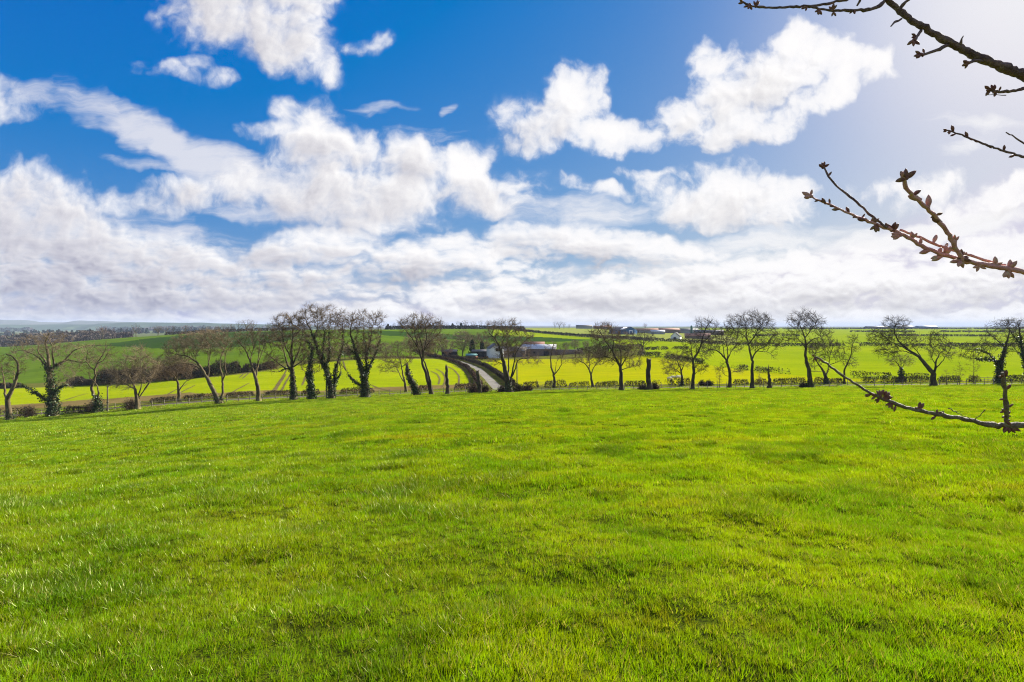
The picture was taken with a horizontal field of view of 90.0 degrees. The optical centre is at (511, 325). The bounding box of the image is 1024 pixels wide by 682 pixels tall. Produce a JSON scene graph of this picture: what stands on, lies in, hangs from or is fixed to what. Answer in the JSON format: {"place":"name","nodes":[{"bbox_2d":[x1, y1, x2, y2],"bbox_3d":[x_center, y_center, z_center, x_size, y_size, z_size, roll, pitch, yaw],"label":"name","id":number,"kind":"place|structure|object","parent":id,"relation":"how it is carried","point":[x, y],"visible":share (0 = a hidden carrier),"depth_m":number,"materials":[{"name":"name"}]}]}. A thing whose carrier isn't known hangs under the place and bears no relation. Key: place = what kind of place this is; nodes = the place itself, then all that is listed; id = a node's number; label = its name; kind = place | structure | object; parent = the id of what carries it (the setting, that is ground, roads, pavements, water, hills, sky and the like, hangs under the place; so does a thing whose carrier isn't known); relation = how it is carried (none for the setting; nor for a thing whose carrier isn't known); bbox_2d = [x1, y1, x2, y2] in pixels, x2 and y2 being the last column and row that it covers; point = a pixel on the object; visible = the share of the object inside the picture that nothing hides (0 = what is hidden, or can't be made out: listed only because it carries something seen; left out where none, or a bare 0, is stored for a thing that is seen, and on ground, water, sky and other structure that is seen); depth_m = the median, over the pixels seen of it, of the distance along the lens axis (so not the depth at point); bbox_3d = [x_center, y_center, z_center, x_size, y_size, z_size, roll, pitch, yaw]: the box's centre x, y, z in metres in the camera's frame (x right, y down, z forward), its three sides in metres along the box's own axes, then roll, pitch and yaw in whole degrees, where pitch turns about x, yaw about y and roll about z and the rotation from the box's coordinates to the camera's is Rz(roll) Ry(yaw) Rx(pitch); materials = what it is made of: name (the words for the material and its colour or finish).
{"place":"outdoors","nodes":[
{"label":"outdoors","id":0,"kind":"place"},
{"bbox_2d":[0,322,323,330],"bbox_3d":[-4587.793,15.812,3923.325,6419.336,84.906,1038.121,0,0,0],"label":"hills","id":1,"kind":"structure","parent":0,"point":[61,327],"depth_m":3779.89,"materials":[{"name":"plant"}]},
{"bbox_2d":[0,325,308,331],"bbox_3d":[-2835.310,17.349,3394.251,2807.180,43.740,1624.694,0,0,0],"label":"distant woods","id":2,"kind":"object","parent":1,"relation":"on","point":[29,329],"visible":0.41,"depth_m":2857.44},
{"bbox_2d":[0,320,381,328],"bbox_3d":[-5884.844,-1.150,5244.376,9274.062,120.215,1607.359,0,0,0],"label":"hills","id":3,"kind":"structure","parent":0,"point":[16,322],"depth_m":5076.77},
{"bbox_2d":[0,383,471,414],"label":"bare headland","id":4,"kind":"structure","parent":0,"point":[82,402],"depth_m":118.23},
{"bbox_2d":[0,359,492,404],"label":"crop field","id":5,"kind":"structure","parent":0,"point":[267,380],"depth_m":153.50,"materials":[{"name":"plant"}]},
{"bbox_2d":[0,329,624,383],"bbox_3d":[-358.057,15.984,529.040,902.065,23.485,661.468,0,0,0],"label":"hillside","id":6,"kind":"structure","parent":0,"point":[34,373],"depth_m":317.54,"materials":[{"name":"plant"}]},
{"bbox_2d":[56,331,133,342],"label":"woodland","id":7,"kind":"object","parent":6,"relation":"on","point":[85,337],"visible":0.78,"depth_m":648.29,"materials":[{"name":"plant"}]},
{"bbox_2d":[164,327,297,334],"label":"hedge","id":8,"kind":"object","parent":6,"relation":"on","point":[230,330],"visible":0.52,"depth_m":528.41,"materials":[{"name":"green plant"}]},
{"bbox_2d":[385,325,524,329],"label":"hedge","id":9,"kind":"object","parent":6,"relation":"on","point":[444,327],"visible":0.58,"depth_m":720.65,"materials":[{"name":"green plant"}]},
{"bbox_2d":[449,328,473,355],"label":"willow","id":10,"kind":"object","parent":6,"relation":"on","point":[462,347],"visible":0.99,"depth_m":261.27,"materials":[{"name":"plant"}]},
{"bbox_2d":[468,332,489,348],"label":"willow","id":11,"kind":"object","parent":6,"relation":"on","point":[478,340],"visible":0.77,"depth_m":264.33,"materials":[{"name":"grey plant"}]},
{"bbox_2d":[471,349,486,356],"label":"shed","id":12,"kind":"structure","parent":6,"relation":"on","point":[481,352],"depth_m":256.02,"materials":[{"name":"stone"}]},
{"bbox_2d":[95,331,582,348],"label":"hill pasture","id":13,"kind":"structure","parent":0,"point":[156,342],"depth_m":431.18,"materials":[{"name":"green plant"}]},
{"bbox_2d":[458,360,499,389],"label":"farm track","id":14,"kind":"structure","parent":0,"point":[491,381],"depth_m":144.12,"materials":[{"name":"stone"}]},
{"bbox_2d":[0,383,1017,416],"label":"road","id":15,"kind":"structure","parent":0,"point":[494,390],"depth_m":101.88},
{"bbox_2d":[0,327,1020,346],"bbox_3d":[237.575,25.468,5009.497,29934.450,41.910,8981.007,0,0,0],"label":"land","id":16,"kind":"structure","parent":0,"point":[136,334],"depth_m":3395.18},
{"bbox_2d":[0,328,116,346],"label":"woodland","id":17,"kind":"object","parent":16,"relation":"on","point":[8,342],"visible":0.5,"depth_m":719.31,"materials":[{"name":"plant"}]},
{"bbox_2d":[0,326,235,335],"bbox_3d":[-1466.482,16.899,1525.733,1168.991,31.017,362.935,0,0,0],"label":"conifer plantation","id":18,"kind":"object","parent":16,"relation":"on","point":[139,331],"visible":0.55,"depth_m":1454.43,"materials":[{"name":"plant"}]},
{"bbox_2d":[0,381,1023,681],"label":"grass field","id":19,"kind":"structure","parent":0,"point":[674,615],"depth_m":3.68,"materials":[{"name":"plant"}]},
{"bbox_2d":[738,0,1023,432],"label":"cherry tree","id":20,"kind":"object","parent":19,"relation":"on","point":[962,259],"visible":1,"depth_m":0.75,"materials":[{"name":"brown plant"}]},
{"bbox_2d":[0,350,1023,419],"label":"field","id":21,"kind":"structure","parent":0,"point":[497,379],"depth_m":111.70,"materials":[{"name":"plant"}]},
{"bbox_2d":[0,405,26,418],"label":"hedge","id":22,"kind":"object","parent":21,"relation":"on","point":[20,412],"visible":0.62,"depth_m":94.40,"materials":[{"name":"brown plant"}]},
{"bbox_2d":[21,404,37,417],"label":"bush","id":23,"kind":"object","parent":21,"relation":"on","point":[28,411],"visible":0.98,"depth_m":93.73,"materials":[{"name":"brown plant"}]},
{"bbox_2d":[6,331,99,416],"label":"bare tree","id":24,"kind":"object","parent":21,"relation":"on","point":[51,402],"visible":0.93,"depth_m":91.61,"materials":[{"name":"brown plant"}]},
{"bbox_2d":[63,405,89,413],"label":"hedge","id":25,"kind":"object","parent":21,"relation":"on","point":[73,408],"visible":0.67,"depth_m":94.80,"materials":[{"name":"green plant"}]},
{"bbox_2d":[66,376,98,385],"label":"scrub","id":26,"kind":"object","parent":21,"relation":"on","point":[83,381],"visible":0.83,"depth_m":186.26,"materials":[{"name":"brown plant"}]},
{"bbox_2d":[81,398,106,412],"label":"bush","id":27,"kind":"object","parent":21,"relation":"on","point":[88,407],"visible":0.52,"depth_m":92.43,"materials":[{"name":"green plant"}]},
{"bbox_2d":[91,364,150,384],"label":"scrub","id":28,"kind":"object","parent":21,"relation":"on","point":[104,375],"visible":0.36,"depth_m":184.87,"materials":[{"name":"brown plant"}]},
{"bbox_2d":[120,397,140,409],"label":"bush","id":29,"kind":"object","parent":21,"relation":"on","point":[130,405],"visible":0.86,"depth_m":92.48,"materials":[{"name":"brown plant"}]},
{"bbox_2d":[1,392,300,416],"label":"rail fence","id":30,"kind":"object","parent":21,"relation":"on","point":[227,396],"visible":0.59,"depth_m":95.91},
{"bbox_2d":[149,395,175,402],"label":"hedge","id":31,"kind":"object","parent":21,"relation":"on","point":[161,398],"visible":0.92,"depth_m":106.82,"materials":[{"name":"brown plant"}]},
{"bbox_2d":[146,362,202,381],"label":"scrub","id":32,"kind":"object","parent":21,"relation":"on","point":[193,372],"visible":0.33,"depth_m":182.38,"materials":[{"name":"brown plant"}]},
{"bbox_2d":[150,354,199,401],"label":"bare tree","id":33,"kind":"object","parent":21,"relation":"on","point":[177,368],"visible":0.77,"depth_m":105.71,"materials":[{"name":"brown plant"}]},
{"bbox_2d":[183,393,213,399],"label":"hedge","id":34,"kind":"object","parent":21,"relation":"on","point":[195,396],"visible":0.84,"depth_m":106.77,"materials":[{"name":"brown plant"}]},
{"bbox_2d":[196,358,242,376],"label":"scrub","id":35,"kind":"object","parent":21,"relation":"on","point":[230,369],"visible":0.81,"depth_m":185.15,"materials":[{"name":"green plant"}]},
{"bbox_2d":[226,391,254,397],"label":"hedge","id":36,"kind":"object","parent":21,"relation":"on","point":[234,394],"visible":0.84,"depth_m":106.82,"materials":[{"name":"brown plant"}]},
{"bbox_2d":[230,325,265,400],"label":"bare tree","id":37,"kind":"object","parent":21,"relation":"on","point":[258,392],"visible":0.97,"depth_m":91.85,"materials":[{"name":"brown plant"}]},
{"bbox_2d":[242,362,275,371],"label":"scrub","id":38,"kind":"object","parent":21,"relation":"on","point":[246,367],"visible":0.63,"depth_m":192.03,"materials":[{"name":"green plant"}]},
{"bbox_2d":[263,389,289,395],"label":"hedge","id":39,"kind":"object","parent":21,"relation":"on","point":[277,391],"visible":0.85,"depth_m":106.85,"materials":[{"name":"brown plant"}]},
{"bbox_2d":[260,311,310,399],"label":"bare tree","id":40,"kind":"object","parent":21,"relation":"on","point":[293,390],"visible":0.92,"depth_m":91.67,"materials":[{"name":"brown plant"}]},
{"bbox_2d":[339,387,374,393],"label":"hedge","id":41,"kind":"object","parent":21,"relation":"on","point":[357,389],"visible":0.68,"depth_m":105.84,"materials":[{"name":"green plant"}]},
{"bbox_2d":[376,349,415,391],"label":"bare tree","id":42,"kind":"object","parent":21,"relation":"on","point":[403,357],"visible":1,"depth_m":105.86,"materials":[{"name":"brown plant"}]},
{"bbox_2d":[389,340,405,353],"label":"willow","id":43,"kind":"object","parent":21,"relation":"on","point":[401,349],"visible":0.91,"depth_m":231.47,"materials":[{"name":"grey plant"}]},
{"bbox_2d":[423,334,448,353],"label":"willow","id":44,"kind":"object","parent":21,"relation":"on","point":[439,343],"visible":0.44,"depth_m":241.86,"materials":[{"name":"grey plant"}]},
{"bbox_2d":[416,349,482,385],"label":"hedge","id":45,"kind":"object","parent":21,"relation":"on","point":[472,372],"visible":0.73,"depth_m":194.54,"materials":[{"name":"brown plant"}]},
{"bbox_2d":[444,354,515,385],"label":"hedge","id":46,"kind":"object","parent":21,"relation":"on","point":[499,373],"visible":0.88,"depth_m":186.76,"materials":[{"name":"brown plant"}]},
{"bbox_2d":[487,343,503,357],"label":"farmhouse","id":47,"kind":"object","parent":21,"relation":"on","point":[491,352],"visible":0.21,"depth_m":245.70,"materials":[{"name":"paint"}]},
{"bbox_2d":[502,347,526,356],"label":"barn","id":48,"kind":"structure","parent":21,"relation":"on","point":[522,351],"depth_m":252.85,"materials":[{"name":"stone"}]},
{"bbox_2d":[522,344,556,355],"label":"barn","id":49,"kind":"structure","parent":21,"relation":"on","point":[540,349],"depth_m":258.31,"materials":[{"name":"metal"}]},
{"bbox_2d":[543,342,569,387],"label":"bare tree","id":50,"kind":"object","parent":21,"relation":"on","point":[554,379],"visible":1,"depth_m":105.83,"materials":[{"name":"brown plant"}]},
{"bbox_2d":[555,349,580,354],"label":"stone wall","id":51,"kind":"structure","parent":21,"relation":"on","point":[559,351],"depth_m":257.70,"materials":[{"name":"stone"}]},
{"bbox_2d":[569,346,610,387],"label":"bare tree","id":52,"kind":"object","parent":21,"relation":"on","point":[587,362],"visible":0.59,"depth_m":104.89,"materials":[{"name":"brown plant"}]},
{"bbox_2d":[576,344,642,353],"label":"hedge","id":53,"kind":"object","parent":21,"relation":"on","point":[578,349],"visible":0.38,"depth_m":251.97,"materials":[{"name":"green plant"}]},
{"bbox_2d":[630,329,655,350],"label":"tree","id":54,"kind":"object","parent":21,"relation":"on","point":[640,338],"visible":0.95,"depth_m":221.47,"materials":[{"name":"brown plant"}]},
{"bbox_2d":[523,381,797,389],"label":"wire fence","id":55,"kind":"object","parent":21,"relation":"on","point":[624,384],"visible":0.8,"depth_m":93.96,"materials":[{"name":"grey"}]},
{"bbox_2d":[658,349,694,385],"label":"bare tree","id":56,"kind":"object","parent":21,"relation":"on","point":[681,383],"visible":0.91,"depth_m":104.83,"materials":[{"name":"brown plant"}]},
{"bbox_2d":[697,327,746,387],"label":"bare tree","id":57,"kind":"object","parent":21,"relation":"on","point":[729,385],"visible":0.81,"depth_m":96.84,"materials":[{"name":"brown plant"}]},
{"bbox_2d":[773,376,806,383],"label":"hedge","id":58,"kind":"object","parent":21,"relation":"on","point":[788,380],"visible":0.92,"depth_m":106.84,"materials":[{"name":"green plant"}]},
{"bbox_2d":[807,337,846,383],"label":"bare tree","id":59,"kind":"object","parent":21,"relation":"on","point":[826,379],"visible":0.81,"depth_m":105.84,"materials":[{"name":"brown plant"}]},
{"bbox_2d":[814,376,842,383],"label":"hedge","id":60,"kind":"object","parent":21,"relation":"on","point":[839,379],"visible":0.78,"depth_m":106.88,"materials":[{"name":"green plant"}]},
{"bbox_2d":[840,331,862,383],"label":"bare tree","id":61,"kind":"object","parent":21,"relation":"on","point":[848,363],"visible":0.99,"depth_m":105.92,"materials":[{"name":"brown plant"}]},
{"bbox_2d":[858,375,891,382],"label":"hedge","id":62,"kind":"object","parent":21,"relation":"on","point":[876,378],"visible":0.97,"depth_m":106.85,"materials":[{"name":"green plant"}]},
{"bbox_2d":[891,375,929,382],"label":"hedge","id":63,"kind":"object","parent":21,"relation":"on","point":[910,378],"visible":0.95,"depth_m":106.87,"materials":[{"name":"green plant"}]},
{"bbox_2d":[821,378,1021,386],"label":"wire fence","id":64,"kind":"object","parent":21,"relation":"on","point":[957,383],"visible":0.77,"depth_m":93.95,"materials":[{"name":"grey"}]},
{"bbox_2d":[937,374,962,382],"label":"hedge","id":65,"kind":"object","parent":21,"relation":"on","point":[950,379],"visible":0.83,"depth_m":106.81,"materials":[{"name":"green plant"}]},
{"bbox_2d":[953,317,1023,383],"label":"bare tree","id":66,"kind":"object","parent":21,"relation":"on","point":[999,364],"visible":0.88,"depth_m":99.01,"materials":[{"name":"brown plant"}]},
{"bbox_2d":[992,375,1023,381],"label":"hedge","id":67,"kind":"object","parent":21,"relation":"on","point":[1015,377],"visible":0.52,"depth_m":106.84,"materials":[{"name":"green plant"}]},
{"bbox_2d":[999,317,1023,376],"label":"bare tree","id":68,"kind":"object","parent":21,"relation":"on","point":[1020,337],"visible":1,"depth_m":93.05,"materials":[{"name":"brown plant"}]},
{"bbox_2d":[42,385,981,417],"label":"field margin","id":69,"kind":"object","parent":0,"point":[226,403],"visible":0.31,"depth_m":90.21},
{"bbox_2d":[0,353,28,419],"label":"bare tree","id":70,"kind":"object","parent":69,"relation":"on","point":[9,413],"visible":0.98,"depth_m":89.86,"materials":[{"name":"brown plant"}]},
{"bbox_2d":[76,342,120,412],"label":"bare tree","id":71,"kind":"object","parent":69,"relation":"on","point":[97,405],"visible":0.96,"depth_m":91.69,"materials":[{"name":"brown plant"}]},
{"bbox_2d":[100,343,165,409],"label":"bare tree","id":72,"kind":"object","parent":69,"relation":"on","point":[136,380],"visible":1,"depth_m":91.73,"materials":[{"name":"brown plant"}]},
{"bbox_2d":[154,326,235,403],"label":"bare tree","id":73,"kind":"object","parent":69,"relation":"on","point":[192,345],"visible":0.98,"depth_m":90.79,"materials":[{"name":"brown plant"}]},
{"bbox_2d":[295,340,322,398],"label":"bare tree","id":74,"kind":"object","parent":69,"relation":"on","point":[309,375],"visible":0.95,"depth_m":90.74,"materials":[{"name":"green plant"}]},
{"bbox_2d":[292,302,347,398],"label":"bare tree","id":75,"kind":"object","parent":69,"relation":"on","point":[331,385],"visible":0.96,"depth_m":90.72,"materials":[{"name":"brown plant"}]},
{"bbox_2d":[335,307,386,397],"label":"bare tree","id":76,"kind":"object","parent":69,"relation":"on","point":[363,371],"visible":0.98,"depth_m":89.68,"materials":[{"name":"brown plant"}]},
{"bbox_2d":[404,363,420,394],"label":"tree stump","id":77,"kind":"object","parent":69,"relation":"on","point":[412,385],"visible":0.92,"depth_m":89.68,"materials":[{"name":"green plant"}]},
{"bbox_2d":[395,311,450,393],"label":"bare tree","id":78,"kind":"object","parent":69,"relation":"on","point":[425,346],"visible":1,"depth_m":90.56,"materials":[{"name":"brown plant"}]},
{"bbox_2d":[445,365,449,393],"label":"tree stump","id":79,"kind":"object","parent":69,"relation":"on","point":[447,391],"visible":0.95,"depth_m":89.77,"materials":[{"name":"wood"}]},
{"bbox_2d":[484,316,541,391],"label":"bare tree","id":80,"kind":"object","parent":69,"relation":"on","point":[507,378],"visible":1,"depth_m":89.65,"materials":[{"name":"brown plant"}]},
{"bbox_2d":[582,320,644,389],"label":"bare tree","id":81,"kind":"object","parent":69,"relation":"on","point":[601,352],"visible":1,"depth_m":90.69,"materials":[{"name":"brown plant"}]},
{"bbox_2d":[646,358,651,389],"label":"tree stump","id":82,"kind":"object","parent":69,"relation":"on","point":[648,378],"visible":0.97,"depth_m":90.65,"materials":[{"name":"brown plant"}]},
{"bbox_2d":[677,315,719,388],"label":"bare tree","id":83,"kind":"object","parent":69,"relation":"on","point":[694,366],"visible":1,"depth_m":90.82,"materials":[{"name":"brown plant"}]},
{"bbox_2d":[722,309,793,387],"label":"bare tree","id":84,"kind":"object","parent":69,"relation":"on","point":[744,327],"visible":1,"depth_m":90.74,"materials":[{"name":"brown plant"}]},
{"bbox_2d":[783,306,835,386],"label":"bare tree","id":85,"kind":"object","parent":69,"relation":"on","point":[810,382],"visible":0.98,"depth_m":89.71,"materials":[{"name":"brown plant"}]},
{"bbox_2d":[866,314,957,385],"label":"bare tree","id":86,"kind":"object","parent":69,"relation":"on","point":[933,381],"visible":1,"depth_m":90.70,"materials":[{"name":"brown plant"}]},
{"bbox_2d":[0,0,1023,327],"label":"sky","id":87,"kind":"structure","parent":0,"point":[534,162],"materials":[{"name":"blue"}]},
{"bbox_2d":[496,328,740,344],"bbox_3d":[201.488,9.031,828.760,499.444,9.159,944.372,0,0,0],"label":"field","id":88,"kind":"structure","parent":0,"point":[665,336],"depth_m":627.39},
{"bbox_2d":[518,328,598,337],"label":"hedge","id":89,"kind":"object","parent":88,"relation":"on","point":[566,333],"visible":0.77,"depth_m":559.80,"materials":[{"name":"green plant"}]},
{"bbox_2d":[611,327,636,333],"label":"barn","id":90,"kind":"structure","parent":88,"relation":"on","point":[630,329],"depth_m":587.77,"materials":[{"name":"metal"}]},
{"bbox_2d":[658,328,679,332],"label":"shed","id":91,"kind":"structure","parent":88,"relation":"on","point":[670,330],"depth_m":673.14,"materials":[{"name":"metal"}]},
{"bbox_2d":[665,338,723,344],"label":"hedge","id":92,"kind":"object","parent":88,"relation":"on","point":[674,340],"visible":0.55,"depth_m":382.13,"materials":[{"name":"green plant"}]},
{"bbox_2d":[684,333,710,338],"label":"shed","id":93,"kind":"structure","parent":88,"relation":"on","point":[695,335],"depth_m":467.41,"materials":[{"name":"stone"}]},
{"bbox_2d":[519,326,822,326],"bbox_3d":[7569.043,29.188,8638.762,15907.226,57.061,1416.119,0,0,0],"label":"hills","id":94,"kind":"structure","parent":0,"point":[658,326],"depth_m":8559.70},
{"bbox_2d":[493,355,991,389],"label":"meadow","id":95,"kind":"structure","parent":0,"point":[542,373],"depth_m":147.53,"materials":[{"name":"plant"}]},
{"bbox_2d":[637,350,670,358],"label":"hedge","id":96,"kind":"object","parent":95,"relation":"on","point":[649,353],"visible":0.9,"depth_m":203.21,"materials":[{"name":"green plant"}]},
{"bbox_2d":[884,354,916,380],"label":"bare tree","id":97,"kind":"object","parent":95,"relation":"on","point":[900,371],"visible":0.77,"depth_m":111.94,"materials":[{"name":"grey plant"}]},
{"bbox_2d":[493,328,1023,379],"bbox_3d":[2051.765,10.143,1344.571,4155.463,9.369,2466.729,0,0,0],"label":"field","id":98,"kind":"structure","parent":0,"point":[791,358],"depth_m":246.01,"materials":[{"name":"plant"}]},
{"bbox_2d":[599,335,664,340],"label":"hedge","id":99,"kind":"object","parent":98,"relation":"on","point":[655,339],"visible":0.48,"depth_m":415.91,"materials":[{"name":"green plant"}]},
{"bbox_2d":[754,366,790,373],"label":"hedge","id":100,"kind":"object","parent":98,"relation":"on","point":[765,369],"visible":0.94,"depth_m":143.88,"materials":[{"name":"green plant"}]},
{"bbox_2d":[726,342,844,345],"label":"hedge","id":101,"kind":"object","parent":98,"relation":"on","point":[785,344],"visible":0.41,"depth_m":351.07,"materials":[{"name":"green plant"}]},
{"bbox_2d":[850,369,892,378],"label":"hedge","id":102,"kind":"object","parent":98,"relation":"on","point":[875,373],"visible":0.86,"depth_m":121.99,"materials":[{"name":"green plant"}]},
{"bbox_2d":[720,327,1023,328],"bbox_3d":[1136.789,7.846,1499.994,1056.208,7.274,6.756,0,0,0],"label":"hedge","id":103,"kind":"object","parent":98,"relation":"on","point":[890,328],"visible":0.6,"depth_m":1499.03,"materials":[{"name":"green plant"}]},
{"bbox_2d":[920,334,994,335],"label":"hedge","id":104,"kind":"object","parent":98,"relation":"on","point":[956,335],"visible":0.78,"depth_m":584.04,"materials":[{"name":"green plant"}]},
{"bbox_2d":[940,330,1022,331],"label":"hedge","id":105,"kind":"object","parent":98,"relation":"on","point":[972,331],"visible":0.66,"depth_m":874.86,"materials":[{"name":"green plant"}]},
{"bbox_2d":[949,342,1017,346],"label":"hedge","id":106,"kind":"object","parent":98,"relation":"on","point":[954,343],"visible":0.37,"depth_m":345.94,"materials":[{"name":"green plant"}]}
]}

